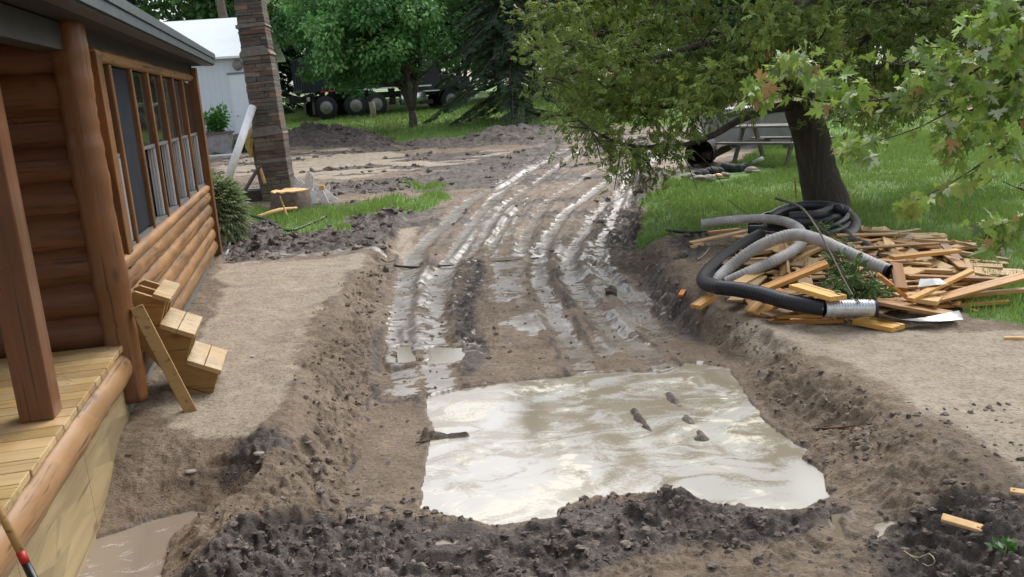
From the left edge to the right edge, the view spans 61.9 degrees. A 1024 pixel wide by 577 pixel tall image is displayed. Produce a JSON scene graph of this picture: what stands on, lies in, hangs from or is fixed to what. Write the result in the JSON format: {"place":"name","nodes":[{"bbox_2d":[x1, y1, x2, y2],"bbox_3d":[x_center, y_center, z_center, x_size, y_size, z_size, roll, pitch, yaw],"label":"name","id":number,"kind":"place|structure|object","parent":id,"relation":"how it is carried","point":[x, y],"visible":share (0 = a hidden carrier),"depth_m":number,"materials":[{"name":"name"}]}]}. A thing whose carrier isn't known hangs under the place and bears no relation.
{"place":"outdoors","nodes":[
{"label":"outdoors","id":0,"kind":"place"},
{"bbox_2d":[96,51,1023,576],"bbox_3d":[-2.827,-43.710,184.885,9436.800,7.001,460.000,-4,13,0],"label":"ground","id":1,"kind":"structure","parent":0,"point":[262,309],"depth_m":6.59,"materials":[{"name":"soil"}]},
{"bbox_2d":[0,504,37,576],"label":"shovel","id":2,"kind":"object","parent":1,"relation":"on","point":[24,561],"visible":1,"depth_m":3.33,"materials":[{"name":"red paint"}]},
{"bbox_2d":[0,0,222,576],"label":"log cabin","id":3,"kind":"object","parent":1,"relation":"on","point":[107,201],"visible":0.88,"depth_m":5.67,"materials":[{"name":"brown wood"}]},
{"bbox_2d":[103,66,135,245],"bbox_3d":[-3.128,-1.008,6.648,0.120,1.408,0.295,-7,13,-13],"label":"window","id":4,"kind":"structure","parent":3,"relation":"in","point":[133,242],"depth_m":6.82,"materials":[{"name":"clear glass"}]},
{"bbox_2d":[111,67,153,239],"bbox_3d":[-3.277,-1.138,7.244,0.120,1.413,0.769,-7,13,-13],"label":"window","id":5,"kind":"structure","parent":3,"relation":"in","point":[119,75],"depth_m":7.32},
{"bbox_2d":[132,72,167,225],"bbox_3d":[-3.532,-1.315,8.058,0.220,1.423,0.805,-7,13,-13],"label":"window","id":6,"kind":"structure","parent":3,"relation":"in","point":[150,152],"depth_m":8.35,"materials":[{"name":"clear glass"}]},
{"bbox_2d":[149,75,178,213],"bbox_3d":[-3.738,-1.493,8.884,0.220,1.423,0.805,-7,13,-13],"label":"window","id":7,"kind":"structure","parent":3,"relation":"in","point":[164,149],"depth_m":9.20,"materials":[{"name":"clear glass"}]},
{"bbox_2d":[162,78,188,204],"bbox_3d":[-3.945,-1.672,9.715,0.220,1.423,0.815,-7,13,-13],"label":"window","id":8,"kind":"structure","parent":3,"relation":"in","point":[175,144],"depth_m":10.04,"materials":[{"name":"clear glass"}]},
{"bbox_2d":[174,80,196,196],"bbox_3d":[-4.154,-1.852,10.551,0.220,1.423,0.815,-7,13,-13],"label":"window","id":9,"kind":"structure","parent":3,"relation":"in","point":[176,83],"depth_m":10.91,"materials":[{"name":"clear glass"}]},
{"bbox_2d":[183,82,204,189],"bbox_3d":[-4.380,-2.047,11.458,0.220,1.423,0.965,-7,13,-13],"label":"window","id":10,"kind":"structure","parent":3,"relation":"in","point":[194,138],"depth_m":11.86,"materials":[{"name":"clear glass"}]},
{"bbox_2d":[79,511,197,576],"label":"puddle","id":11,"kind":"object","parent":1,"relation":"on","point":[139,550],"visible":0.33,"depth_m":4.79,"materials":[{"name":"liquid"}]},
{"bbox_2d":[131,304,196,411],"bbox_3d":[-2.461,0.530,6.065,0.360,0.876,0.067,-4,13,-2],"label":"timber stake","id":12,"kind":"object","parent":1,"relation":"on","point":[161,355],"visible":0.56,"depth_m":6.04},
{"bbox_2d":[132,279,226,393],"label":"wooden steps","id":13,"kind":"structure","parent":1,"relation":"on","point":[198,365],"depth_m":6.48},
{"bbox_2d":[137,0,295,62],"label":"broadleaf tree","id":14,"kind":"object","parent":1,"relation":"on","point":[197,9],"visible":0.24,"depth_m":42.63,"materials":[{"name":"green plant"}]},
{"bbox_2d":[206,130,234,154],"bbox_3d":[-9.539,-4.561,26.942,1.420,0.735,0.680,-4,13,0],"label":"planter box","id":15,"kind":"object","parent":1,"relation":"on","point":[221,142],"visible":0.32,"depth_m":26.68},
{"bbox_2d":[203,100,233,135],"bbox_3d":[-9.333,-5.323,26.785,1.186,1.104,1.261,-4,13,0],"label":"leafy shrub","id":16,"kind":"object","parent":15,"relation":"in","point":[215,123],"visible":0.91,"depth_m":26.58,"materials":[{"name":"green plant"}]},
{"bbox_2d":[215,0,227,17],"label":"bare trunk","id":17,"kind":"object","parent":1,"relation":"on","point":[221,9],"visible":0.2,"depth_m":37.85,"materials":[{"name":"brown wood"}]},
{"bbox_2d":[163,17,285,134],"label":"metal shed","id":18,"kind":"structure","parent":1,"relation":"on","point":[222,78],"depth_m":29.14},
{"bbox_2d":[227,72,254,133],"bbox_3d":[-9.022,-6.095,29.198,1.120,2.552,0.090,-4,13,-1],"label":"door","id":19,"kind":"structure","parent":18,"relation":"in","point":[240,101],"depth_m":29.09,"materials":[{"name":"metal"}]},
{"bbox_2d":[211,168,252,243],"bbox_3d":[-4.742,-1.250,13.525,1.263,1.364,1.323,-4,13,0],"label":"juniper bush","id":20,"kind":"object","parent":1,"relation":"on","point":[233,215],"visible":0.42,"depth_m":13.33,"materials":[{"name":"green plant"}]},
{"bbox_2d":[245,126,260,188],"bbox_3d":[-5.223,-2.585,17.556,0.404,1.504,0.321,-4,13,0],"label":"shovel","id":21,"kind":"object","parent":1,"relation":"on","point":[249,145],"depth_m":17.36,"materials":[{"name":"white paint"}]},
{"bbox_2d":[244,189,262,201],"bbox_3d":[-5.268,-1.855,17.560,0.420,0.350,0.300,-4,13,0],"label":"rubble block","id":22,"kind":"object","parent":1,"relation":"on","point":[254,195],"depth_m":17.40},
{"bbox_2d":[243,165,265,194],"bbox_3d":[-5.171,-2.112,16.968,0.626,0.635,0.108,-14,16,-37],"label":"wooden sawhorse","id":23,"kind":"object","parent":1,"relation":"on","point":[254,174],"visible":0.82,"depth_m":16.96,"materials":[{"name":"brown wood"}]},
{"bbox_2d":[234,0,294,201],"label":"stone pillar","id":24,"kind":"object","parent":1,"relation":"on","point":[269,133],"visible":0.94,"depth_m":16.97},
{"bbox_2d":[225,105,256,180],"bbox_3d":[-5.296,-2.799,16.598,0.150,1.492,1.159,2,14,24],"label":"downspout","id":25,"kind":"object","parent":24,"relation":"attached to","point":[240,142],"visible":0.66,"depth_m":16.56,"materials":[{"name":"white paint"}]},
{"bbox_2d":[257,207,296,216],"bbox_3d":[-4.249,-1.387,15.566,0.163,0.170,0.837,8,18,42],"label":"split branch","id":26,"kind":"object","parent":1,"relation":"on","point":[274,211],"visible":0.84,"depth_m":15.44,"materials":[{"name":"brown wood"}]},
{"bbox_2d":[248,215,326,231],"bbox_3d":[-4.127,-1.137,14.649,1.623,0.191,1.175,-3,13,5],"label":"garden hose","id":27,"kind":"object","parent":1,"relation":"on","point":[265,219],"visible":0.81,"depth_m":14.68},
{"bbox_2d":[272,4,307,113],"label":"fir tree","id":28,"kind":"object","parent":1,"relation":"on","point":[283,82],"visible":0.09,"depth_m":47.23,"materials":[{"name":"green plant"}]},
{"bbox_2d":[270,188,312,212],"bbox_3d":[-4.222,-1.659,16.257,0.819,0.455,0.798,-4,13,0],"label":"tree stump","id":29,"kind":"object","parent":1,"relation":"on","point":[296,197],"visible":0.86,"depth_m":15.98,"materials":[{"name":"wood"}]},
{"bbox_2d":[305,171,313,190],"bbox_3d":[-4.002,-1.970,16.797,0.250,0.662,0.045,-4,13,0],"label":"fence picket","id":30,"kind":"object","parent":1,"relation":"on","point":[309,180],"visible":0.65,"depth_m":16.76,"materials":[{"name":"paint"}]},
{"bbox_2d":[245,177,450,231],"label":"grass","id":31,"kind":"structure","parent":1,"relation":"on","point":[385,201],"depth_m":15.72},
{"bbox_2d":[270,0,467,126],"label":"maple tree","id":32,"kind":"object","parent":1,"relation":"on","point":[371,42],"visible":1,"depth_m":30.10,"materials":[{"name":"green plant"}]},
{"bbox_2d":[286,54,477,118],"bbox_3d":[-6.304,-9.933,41.065,8.970,3.096,2.850,-9,14,-21],"label":"dump truck","id":33,"kind":"object","parent":1,"relation":"on","point":[326,106],"visible":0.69,"depth_m":40.00,"materials":[{"name":"metal"}]},
{"bbox_2d":[396,346,415,362],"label":"puddle","id":34,"kind":"object","parent":1,"relation":"on","point":[405,355],"visible":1,"depth_m":7.92,"materials":[{"name":"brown liquid"}]},
{"bbox_2d":[427,347,464,364],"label":"puddle","id":35,"kind":"object","parent":1,"relation":"on","point":[440,355],"visible":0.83,"depth_m":7.85,"materials":[{"name":"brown liquid"}]},
{"bbox_2d":[408,0,515,77],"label":"broadleaf tree","id":36,"kind":"object","parent":1,"relation":"on","point":[469,6],"visible":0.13,"depth_m":43.82,"materials":[{"name":"green plant"}]},
{"bbox_2d":[213,121,718,326],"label":"soil clods","id":37,"kind":"object","parent":1,"relation":"on","point":[609,290],"visible":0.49,"depth_m":16.28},
{"bbox_2d":[422,0,591,127],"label":"spruce tree","id":38,"kind":"object","parent":1,"relation":"on","point":[493,26],"visible":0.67,"depth_m":31.16,"materials":[{"name":"green plant"}]},
{"bbox_2d":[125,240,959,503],"bbox_3d":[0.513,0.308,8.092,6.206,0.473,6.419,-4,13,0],"label":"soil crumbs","id":39,"kind":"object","parent":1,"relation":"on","point":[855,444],"visible":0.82,"depth_m":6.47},
{"bbox_2d":[535,0,611,98],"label":"fir tree","id":40,"kind":"object","parent":1,"relation":"on","point":[556,2],"visible":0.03,"depth_m":42.65,"materials":[{"name":"green plant"}]},
{"bbox_2d":[154,402,1023,576],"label":"soil clods","id":41,"kind":"object","parent":1,"relation":"on","point":[872,542],"visible":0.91,"depth_m":4.40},
{"bbox_2d":[420,363,829,524],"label":"puddle","id":42,"kind":"object","parent":1,"relation":"on","point":[526,450],"visible":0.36,"depth_m":5.67,"materials":[{"name":"liquid"}]},
{"bbox_2d":[587,0,668,72],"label":"broadleaf tree","id":43,"kind":"object","parent":1,"relation":"on","point":[605,26],"visible":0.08,"depth_m":45.47,"materials":[{"name":"green plant"}]},
{"bbox_2d":[634,0,734,84],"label":"broadleaf tree","id":44,"kind":"object","parent":1,"relation":"on","point":[716,3],"visible":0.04,"depth_m":45.99,"materials":[{"name":"green plant"}]},
{"bbox_2d":[685,139,716,167],"bbox_3d":[4.133,-2.970,18.551,0.618,0.618,0.850,1,14,21],"label":"burn barrel","id":45,"kind":"object","parent":1,"relation":"on","point":[701,148],"visible":0.52,"depth_m":18.85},
{"bbox_2d":[701,145,731,159],"bbox_3d":[4.454,-2.987,18.581,0.633,0.316,0.300,-10,14,-24],"label":"burnt log","id":46,"kind":"object","parent":45,"relation":"on","point":[708,153],"visible":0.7,"depth_m":18.47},
{"bbox_2d":[690,294,716,308],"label":"scrap board","id":47,"kind":"object","parent":1,"relation":"on","point":[705,300],"visible":1,"depth_m":7.95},
{"bbox_2d":[689,229,747,243],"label":"scrap board","id":48,"kind":"object","parent":1,"relation":"on","point":[718,236],"visible":1,"depth_m":10.78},
{"bbox_2d":[701,105,791,147],"bbox_3d":[5.997,-4.033,21.401,2.300,1.050,1.500,-2,13,6],"label":"picnic table","id":49,"kind":"object","parent":1,"relation":"on","point":[731,135],"visible":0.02,"depth_m":20.73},
{"bbox_2d":[727,276,766,301],"bbox_3d":[2.240,-0.003,8.103,0.140,0.020,0.819,-1,16,34],"label":"scrap board","id":50,"kind":"object","parent":1,"relation":"on","point":[759,280],"visible":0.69,"depth_m":8.17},
{"bbox_2d":[734,272,764,282],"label":"scrap board","id":51,"kind":"object","parent":50,"relation":"on","point":[746,278],"visible":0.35,"depth_m":8.31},
{"bbox_2d":[701,214,806,280],"bbox_3d":[2.748,-0.500,9.561,1.017,0.406,2.564,-2,13,7],"label":"grey drain pipe","id":52,"kind":"object","parent":1,"relation":"on","point":[795,248],"visible":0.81,"depth_m":9.44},
{"bbox_2d":[500,0,1023,210],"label":"broadleaf tree","id":53,"kind":"object","parent":1,"relation":"on","point":[783,26],"visible":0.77,"depth_m":11.26,"materials":[{"name":"green plant"}]},
{"bbox_2d":[748,312,775,317],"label":"scrap board","id":54,"kind":"object","parent":1,"relation":"on","point":[751,314],"visible":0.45,"depth_m":7.48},
{"bbox_2d":[744,300,762,313],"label":"scrap board","id":55,"kind":"object","parent":54,"relation":"on","point":[753,306],"visible":0.71,"depth_m":7.62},
{"bbox_2d":[753,304,775,316],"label":"scrap board","id":56,"kind":"object","parent":54,"relation":"on","point":[762,308],"visible":0.64,"depth_m":7.46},
{"bbox_2d":[760,308,797,317],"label":"scrap board","id":57,"kind":"object","parent":54,"relation":"on","point":[778,312],"visible":0.45,"depth_m":7.27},
{"bbox_2d":[718,0,811,44],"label":"broadleaf tree","id":58,"kind":"object","parent":1,"relation":"on","point":[732,21],"visible":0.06,"depth_m":40.64,"materials":[{"name":"green plant"}]},
{"bbox_2d":[715,123,834,164],"bbox_3d":[5.612,-3.069,18.242,1.620,0.853,1.900,-15,17,-41],"label":"picnic table","id":59,"kind":"object","parent":1,"relation":"on","point":[758,140],"visible":0.6,"depth_m":18.27,"materials":[{"name":"grey wood"}]},
{"bbox_2d":[696,229,878,316],"bbox_3d":[2.420,-0.207,8.624,1.297,0.194,3.472,-4,13,0],"label":"black drain pipe","id":60,"kind":"object","parent":1,"relation":"on","point":[706,281],"visible":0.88,"depth_m":7.36,"materials":[{"name":"plastic"}]},
{"bbox_2d":[761,260,828,288],"bbox_3d":[2.522,-0.106,7.621,0.656,0.038,0.140,-22,13,2],"label":"scrap board","id":61,"kind":"object","parent":60,"relation":"on","point":[799,274],"visible":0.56,"depth_m":7.57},
{"bbox_2d":[789,282,846,300],"bbox_3d":[2.530,0.028,7.074,0.160,0.040,0.450,-12,21,-33],"label":"scrap board","id":62,"kind":"object","parent":60,"relation":"on","point":[817,292],"visible":1,"depth_m":7.03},
{"bbox_2d":[775,197,897,303],"bbox_3d":[3.161,-0.440,8.512,0.648,0.546,3.844,-1,13,11],"label":"fallen branch","id":63,"kind":"object","parent":60,"relation":"on","point":[858,282],"visible":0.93,"depth_m":7.29,"materials":[{"name":"plant"}]},
{"bbox_2d":[713,228,892,279],"bbox_3d":[2.783,-0.259,8.171,1.732,0.566,0.525,7,17,39],"label":"grey drain pipe","id":64,"kind":"object","parent":1,"relation":"on","point":[874,264],"visible":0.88,"depth_m":8.27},
{"bbox_2d":[768,317,843,323],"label":"scrap board","id":65,"kind":"object","parent":1,"relation":"on","point":[823,320],"visible":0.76,"depth_m":7.28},
{"bbox_2d":[776,313,822,318],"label":"scrap board","id":66,"kind":"object","parent":65,"relation":"on","point":[795,315],"visible":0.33,"depth_m":7.32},
{"bbox_2d":[748,200,881,258],"bbox_3d":[3.645,-0.832,10.585,1.407,0.467,3.346,0,14,17],"label":"black pipe coil","id":67,"kind":"object","parent":1,"relation":"on","point":[847,218],"visible":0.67,"depth_m":10.45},
{"bbox_2d":[831,513,848,538],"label":"puddle","id":68,"kind":"object","parent":1,"relation":"on","point":[838,528],"visible":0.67,"depth_m":4.35,"materials":[{"name":"brown liquid"}]},
{"bbox_2d":[722,232,1002,321],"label":"wood splinters","id":69,"kind":"object","parent":1,"relation":"on","point":[848,318],"visible":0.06,"depth_m":7.79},
{"bbox_2d":[729,0,1023,262],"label":"silver maple","id":70,"kind":"object","parent":1,"relation":"on","point":[1006,61],"visible":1,"depth_m":4.75,"materials":[{"name":"green plant"}]},
{"bbox_2d":[816,0,937,76],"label":"broadleaf tree","id":71,"kind":"object","parent":1,"relation":"on","point":[877,45],"visible":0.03,"depth_m":38.53,"materials":[{"name":"green plant"}]},
{"bbox_2d":[852,316,904,332],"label":"scrap board","id":72,"kind":"object","parent":1,"relation":"on","point":[878,324],"visible":0.99,"depth_m":6.99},
{"bbox_2d":[874,520,896,537],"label":"puddle","id":73,"kind":"object","parent":1,"relation":"on","point":[880,528],"visible":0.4,"depth_m":4.31,"materials":[{"name":"brown liquid"}]},
{"bbox_2d":[876,298,952,314],"bbox_3d":[3.395,0.166,7.178,0.644,0.031,0.170,11,16,17],"label":"scrap board","id":74,"kind":"object","parent":1,"relation":"on","point":[909,307],"visible":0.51,"depth_m":7.15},
{"bbox_2d":[879,310,963,321],"bbox_3d":[3.349,0.222,6.996,0.662,0.087,0.117,-2,13,6],"label":"metal strip","id":75,"kind":"object","parent":1,"relation":"on","point":[953,316],"visible":1,"depth_m":6.99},
{"bbox_2d":[920,242,1001,255],"bbox_3d":[4.809,-0.448,9.347,1.008,0.039,0.051,11,25,34],"label":"scrap board","id":76,"kind":"object","parent":1,"relation":"on","point":[973,251],"visible":0.19,"depth_m":9.22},
{"bbox_2d":[912,238,984,245],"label":"scrap board","id":77,"kind":"object","parent":76,"relation":"on","point":[933,240],"visible":0.46,"depth_m":9.47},
{"bbox_2d":[941,513,982,532],"bbox_3d":[2.136,1.108,4.009,0.215,0.047,0.056,5,15,32],"label":"wood chip","id":78,"kind":"object","parent":1,"relation":"on","point":[961,523],"visible":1,"depth_m":4.01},
{"bbox_2d":[913,266,1023,276],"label":"scrap board","id":79,"kind":"object","parent":1,"relation":"on","point":[955,269],"visible":0.33,"depth_m":8.24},
{"bbox_2d":[904,249,953,268],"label":"scrap board","id":80,"kind":"object","parent":79,"relation":"on","point":[932,260],"visible":0.64,"depth_m":8.45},
{"bbox_2d":[888,248,960,259],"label":"scrap board","id":81,"kind":"object","parent":80,"relation":"on","point":[924,254],"visible":1,"depth_m":8.40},
{"bbox_2d":[942,255,973,268],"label":"scrap board","id":82,"kind":"object","parent":79,"relation":"on","point":[960,264],"visible":0.55,"depth_m":8.40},
{"bbox_2d":[940,244,961,258],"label":"scrap board","id":83,"kind":"object","parent":82,"relation":"on","point":[946,246],"visible":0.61,"depth_m":8.81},
{"bbox_2d":[855,242,940,249],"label":"scrap board","id":84,"kind":"object","parent":83,"relation":"on","point":[897,245],"visible":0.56,"depth_m":8.84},
{"bbox_2d":[950,263,1002,268],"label":"scrap board","id":85,"kind":"object","parent":79,"relation":"on","point":[995,266],"visible":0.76,"depth_m":8.36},
{"bbox_2d":[930,300,1009,307],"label":"scrap board","id":86,"kind":"object","parent":1,"relation":"on","point":[966,305],"visible":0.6,"depth_m":7.39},
{"bbox_2d":[958,287,1023,298],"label":"scrap board","id":87,"kind":"object","parent":1,"relation":"on","point":[1003,291],"visible":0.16,"depth_m":7.50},
{"bbox_2d":[984,535,1017,557],"bbox_3d":[2.157,1.125,3.721,0.142,0.120,0.152,-12,15,-31],"label":"weed plant","id":88,"kind":"object","parent":1,"relation":"on","point":[1006,543],"visible":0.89,"depth_m":3.72,"materials":[{"name":"green plant"}]},
{"label":"scrap board","id":89,"kind":"object","parent":1,"relation":"on","visible":0},
{"bbox_2d":[705,260,804,268],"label":"scrap board","id":90,"kind":"object","parent":89,"relation":"on","point":[800,264],"visible":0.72,"depth_m":8.63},
{"bbox_2d":[779,243,789,275],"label":"scrap board","id":91,"kind":"object","parent":89,"relation":"on","point":[784,267],"visible":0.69,"depth_m":8.48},
{"bbox_2d":[148,0,983,94],"label":"sky","id":92,"kind":"structure","parent":0,"point":[291,83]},
{"bbox_2d":[284,80,1022,149],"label":"grass","id":93,"kind":"structure","parent":0,"point":[389,124],"depth_m":32.82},
{"bbox_2d":[634,123,1023,323],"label":"grass","id":94,"kind":"structure","parent":0,"point":[897,146],"depth_m":14.05,"materials":[{"name":"plant"}]},
{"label":"scrap board","id":95,"kind":"object","parent":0,"visible":0},
{"label":"scrap board","id":96,"kind":"object","parent":95,"relation":"on","visible":0},
{"bbox_2d":[833,232,901,236],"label":"scrap board","id":97,"kind":"object","parent":96,"relation":"on","point":[871,234],"visible":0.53,"depth_m":9.60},
{"label":"scrap board","id":98,"kind":"object","parent":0,"visible":0},
{"bbox_2d":[793,283,871,295],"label":"scrap board","id":99,"kind":"object","parent":98,"relation":"on","point":[800,294],"visible":0.09,"depth_m":7.71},
{"bbox_2d":[795,267,812,284],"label":"scrap board","id":100,"kind":"object","parent":99,"relation":"on","point":[807,280],"visible":0.15,"depth_m":8.12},
{"bbox_2d":[792,258,817,283],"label":"scrap board","id":101,"kind":"object","parent":100,"relation":"on","point":[812,261],"visible":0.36,"depth_m":8.58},
{"bbox_2d":[801,256,819,262],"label":"scrap board","id":102,"kind":"object","parent":101,"relation":"on","point":[805,258],"visible":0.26,"depth_m":8.74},
{"bbox_2d":[794,247,822,260],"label":"scrap board","id":103,"kind":"object","parent":102,"relation":"on","point":[809,253],"visible":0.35,"depth_m":8.85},
{"label":"scrap board","id":104,"kind":"object","parent":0,"visible":0},
{"bbox_2d":[938,274,977,290],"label":"scrap board","id":105,"kind":"object","parent":104,"relation":"on","point":[958,283],"visible":0.26,"depth_m":7.78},
{"bbox_2d":[905,274,998,280],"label":"scrap board","id":106,"kind":"object","parent":105,"relation":"on","point":[943,277],"visible":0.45,"depth_m":7.77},
{"label":"scrap board","id":107,"kind":"object","parent":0,"visible":0},
{"bbox_2d":[884,297,906,301],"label":"scrap board","id":108,"kind":"object","parent":107,"relation":"on","point":[902,299],"depth_m":7.47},
{"label":"scrap board","id":109,"kind":"object","parent":107,"relation":"on","visible":0},
{"bbox_2d":[892,291,946,297],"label":"scrap board","id":110,"kind":"object","parent":109,"relation":"on","point":[898,295],"visible":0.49,"depth_m":7.57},
{"bbox_2d":[914,292,942,305],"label":"scrap board","id":111,"kind":"object","parent":110,"relation":"on","point":[932,299],"visible":0.57,"depth_m":7.20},
{"bbox_2d":[906,269,973,301],"bbox_3d":[3.752,-0.033,7.454,1.019,0.031,0.070,-17,18,-33],"label":"scrap board","id":112,"kind":"object","parent":111,"relation":"on","point":[914,297],"visible":0.97,"depth_m":7.39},
{"bbox_2d":[918,278,945,286],"bbox_3d":[3.659,-0.057,7.428,0.280,0.060,0.140,-4,13,0],"label":"plastic scrap","id":113,"kind":"object","parent":112,"relation":"on","point":[930,282],"visible":1,"depth_m":7.41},
{"bbox_2d":[907,273,1023,305],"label":"scrap board","id":114,"kind":"object","parent":111,"relation":"on","point":[982,287],"visible":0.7,"depth_m":7.43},
{"bbox_2d":[876,272,912,303],"bbox_3d":[3.307,-0.006,7.368,0.374,0.035,0.080,39,23,8],"label":"scrap board","id":115,"kind":"object","parent":114,"relation":"on","point":[887,282],"visible":0.65,"depth_m":7.34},
{"bbox_2d":[889,261,907,291],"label":"scrap board","id":116,"kind":"object","parent":115,"relation":"on","point":[898,276],"visible":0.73,"depth_m":7.42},
{"label":"scrap board","id":117,"kind":"object","parent":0,"visible":0},
{"bbox_2d":[880,259,931,265],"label":"scrap board","id":118,"kind":"object","parent":117,"relation":"on","point":[913,263],"visible":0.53,"depth_m":8.34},
{"label":"scrap board","id":119,"kind":"object","parent":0,"visible":0},
{"label":"scrap board","id":120,"kind":"object","parent":119,"relation":"on","visible":0},
{"bbox_2d":[903,267,951,273],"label":"scrap board","id":121,"kind":"object","parent":120,"relation":"on","point":[938,271],"visible":0.49,"depth_m":8.10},
{"bbox_2d":[876,241,936,274],"bbox_3d":[3.956,-0.314,8.584,0.051,0.019,1.016,-30,22,2],"label":"scrap board","id":122,"kind":"object","parent":121,"relation":"on","point":[893,250],"visible":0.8,"depth_m":8.69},
{"label":"scrap board","id":123,"kind":"object","parent":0,"visible":0},
{"bbox_2d":[856,236,932,246],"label":"scrap board","id":124,"kind":"object","parent":123,"relation":"on","point":[900,241],"visible":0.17,"depth_m":9.38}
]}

